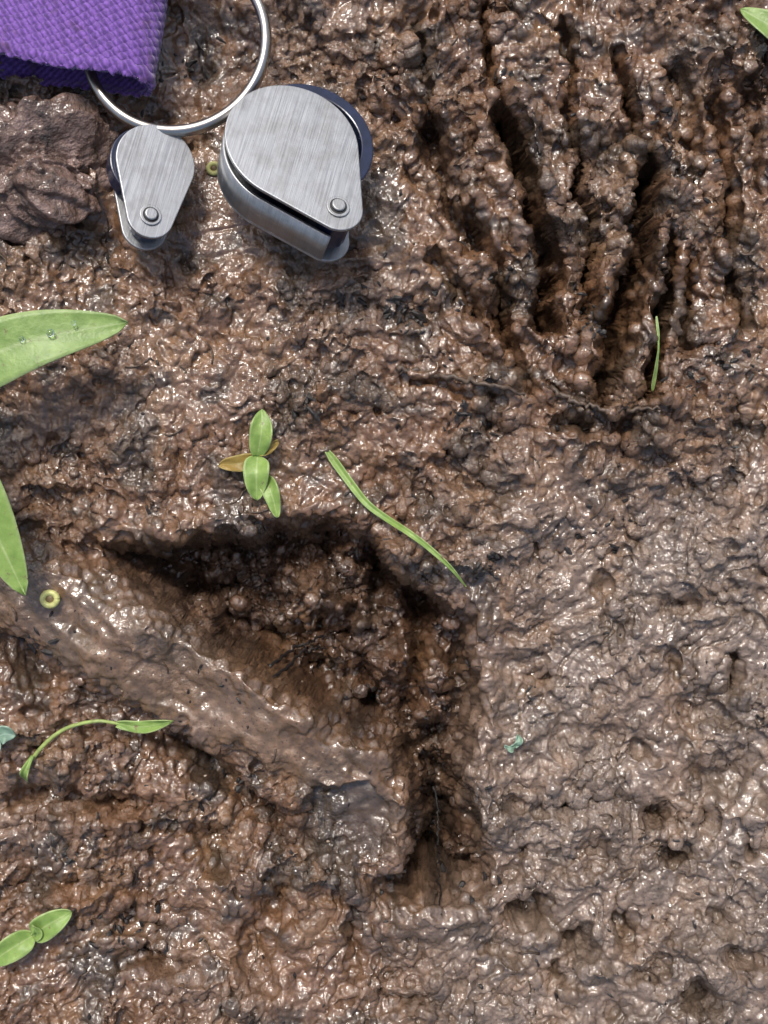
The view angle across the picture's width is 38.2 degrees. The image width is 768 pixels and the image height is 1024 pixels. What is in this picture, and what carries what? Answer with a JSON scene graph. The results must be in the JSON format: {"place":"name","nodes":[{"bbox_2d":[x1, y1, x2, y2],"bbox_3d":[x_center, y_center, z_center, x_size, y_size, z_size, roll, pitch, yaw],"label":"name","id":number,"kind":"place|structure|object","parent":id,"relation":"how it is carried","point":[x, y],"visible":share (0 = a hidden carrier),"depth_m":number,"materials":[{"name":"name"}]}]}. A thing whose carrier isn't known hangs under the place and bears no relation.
{"place":"outdoors","nodes":[
{"label":"outdoors","id":0,"kind":"place"},
{"bbox_2d":[0,0,767,1023],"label":"muddy ground","id":1,"kind":"structure","parent":0,"point":[230,284],"depth_m":6.50,"materials":[{"name":"brown soil"}]},
{"bbox_2d":[0,725,15,750],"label":"pale seedling","id":2,"kind":"object","parent":1,"relation":"on","point":[7,733],"visible":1,"depth_m":6.34,"materials":[{"name":"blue plant"}]},
{"bbox_2d":[0,909,71,966],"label":"two leaved seedling","id":3,"kind":"object","parent":1,"relation":"on","point":[43,928],"visible":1,"depth_m":6.37,"materials":[{"name":"green plant"}]},
{"bbox_2d":[40,590,59,608],"bbox_3d":[-1.880,0.490,6.242,0.116,0.034,0.108,0,90,0],"label":"seed case","id":4,"kind":"object","parent":1,"relation":"on","point":[49,599],"visible":1,"depth_m":6.23,"materials":[{"name":"yellow plant"}]},
{"bbox_2d":[0,92,120,245],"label":"mud clod","id":5,"kind":"object","parent":1,"relation":"on","point":[53,149],"visible":0.95,"depth_m":6.29,"materials":[{"name":"brown soil"}]},
{"bbox_2d":[0,309,127,595],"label":"broad leaved seedling","id":6,"kind":"object","parent":1,"relation":"on","point":[30,341],"visible":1,"depth_m":5.93,"materials":[{"name":"green plant"}]},
{"bbox_2d":[0,0,167,97],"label":"purple strap","id":7,"kind":"object","parent":1,"relation":"on","point":[115,45],"visible":0.99,"depth_m":6.14,"materials":[{"name":"fabric"}]},
{"bbox_2d":[84,0,271,136],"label":"key ring","id":8,"kind":"object","parent":7,"relation":"attached to","point":[207,124],"visible":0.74,"depth_m":6.23,"materials":[{"name":"metal"}]},
{"bbox_2d":[19,719,173,785],"bbox_3d":[-1.703,1.309,6.450,1.022,0.292,0.235,-25,90,0],"label":"curved seedling","id":9,"kind":"object","parent":1,"relation":"on","point":[145,726],"visible":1,"depth_m":6.42,"materials":[{"name":"green plant"}]},
{"bbox_2d":[106,125,194,250],"bbox_3d":[-1.316,-1.828,6.248,0.468,0.240,0.670,2,81,-22],"label":"folding magnifier","id":10,"kind":"object","parent":1,"relation":"on","point":[150,171],"visible":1,"depth_m":6.17,"materials":[{"name":"metal"}]},
{"bbox_2d":[206,161,217,175],"bbox_3d":[-1.000,-2.020,6.521,0.092,0.027,0.086,0,90,0],"label":"seed case","id":11,"kind":"object","parent":1,"relation":"on","point":[211,167],"visible":0.77,"depth_m":6.51,"materials":[{"name":"yellow plant"}]},
{"bbox_2d":[218,409,280,517],"bbox_3d":[-0.657,-0.278,6.421,0.480,0.228,0.430,40,90,0],"label":"seedling","id":12,"kind":"object","parent":1,"relation":"on","point":[253,465],"visible":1,"depth_m":6.35,"materials":[{"name":"green plant"}]},
{"bbox_2d":[217,84,372,261],"bbox_3d":[-0.489,-1.917,6.179,0.836,0.380,0.946,3,71,-15],"label":"folding magnifier","id":13,"kind":"object","parent":1,"relation":"on","point":[294,163],"visible":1,"depth_m":6.04,"materials":[{"name":"metal"}]},
{"bbox_2d":[267,635,326,667],"bbox_3d":[-0.533,0.844,6.876,0.394,0.396,0.048,-28,90,0],"label":"twig","id":14,"kind":"object","parent":1,"relation":"on","point":[290,651],"visible":0.98,"depth_m":6.93,"materials":[{"name":"brown wood"}]},
{"bbox_2d":[272,645,336,676],"bbox_3d":[-0.484,0.890,6.780,0.406,0.601,0.065,-22,90,0],"label":"twig","id":15,"kind":"object","parent":1,"relation":"on","point":[289,665],"visible":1,"depth_m":6.86,"materials":[{"name":"brown wood"}]},
{"bbox_2d":[0,20,767,1023],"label":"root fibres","id":16,"kind":"object","parent":1,"relation":"on","point":[400,428],"visible":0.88,"depth_m":6.48,"materials":[{"name":"brown plant"}]},
{"bbox_2d":[0,21,767,1020],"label":"grit","id":17,"kind":"object","parent":1,"relation":"on","point":[394,557],"visible":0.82,"depth_m":6.49,"materials":[{"name":"stone"}]},
{"bbox_2d":[6,0,766,1023],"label":"plant debris","id":18,"kind":"object","parent":1,"relation":"on","point":[420,316],"visible":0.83,"depth_m":6.49,"materials":[{"name":"brown plant"}]},
{"bbox_2d":[325,450,466,586],"bbox_3d":[0.041,0.044,6.378,1.156,0.274,0.100,44,90,0],"label":"grass blade","id":19,"kind":"object","parent":1,"relation":"on","point":[345,476],"depth_m":6.41,"materials":[{"name":"green plant"}]},
{"bbox_2d":[431,786,442,914],"bbox_3d":[0.339,2.057,6.809,0.055,0.702,0.587,-1,90,0],"label":"twig","id":20,"kind":"object","parent":1,"relation":"on","point":[438,810],"visible":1,"depth_m":7.08,"materials":[{"name":"brown wood"}]},
{"bbox_2d":[395,364,525,395],"bbox_3d":[0.441,-0.766,6.394,0.768,0.176,0.069,11,90,0],"label":"twig","id":21,"kind":"object","parent":1,"relation":"on","point":[400,367],"visible":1,"depth_m":6.37,"materials":[{"name":"brown wood"}]},
{"bbox_2d":[504,734,522,752],"bbox_3d":[0.759,1.353,6.462,0.120,0.122,0.082,-39,90,0],"label":"tiny sprout","id":22,"kind":"object","parent":1,"relation":"on","point":[517,743],"visible":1,"depth_m":6.42,"materials":[{"name":"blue plant"}]},
{"bbox_2d":[546,384,660,413],"bbox_3d":[1.224,-0.624,6.347,0.672,0.234,0.112,14,90,0],"label":"twig","id":23,"kind":"object","parent":1,"relation":"on","point":[560,394],"visible":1,"depth_m":6.36,"materials":[{"name":"brown wood"}]},
{"bbox_2d":[651,316,659,391],"bbox_3d":[1.564,-0.909,6.400,0.028,0.129,0.422,0,90,0],"label":"grass blade","id":24,"kind":"object","parent":1,"relation":"on","point":[653,382],"depth_m":6.37,"materials":[{"name":"green plant"}]},
{"bbox_2d":[739,7,767,38],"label":"edge seedling","id":25,"kind":"object","parent":1,"relation":"on","point":[757,18],"visible":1,"depth_m":6.30,"materials":[{"name":"green plant"}]}
]}

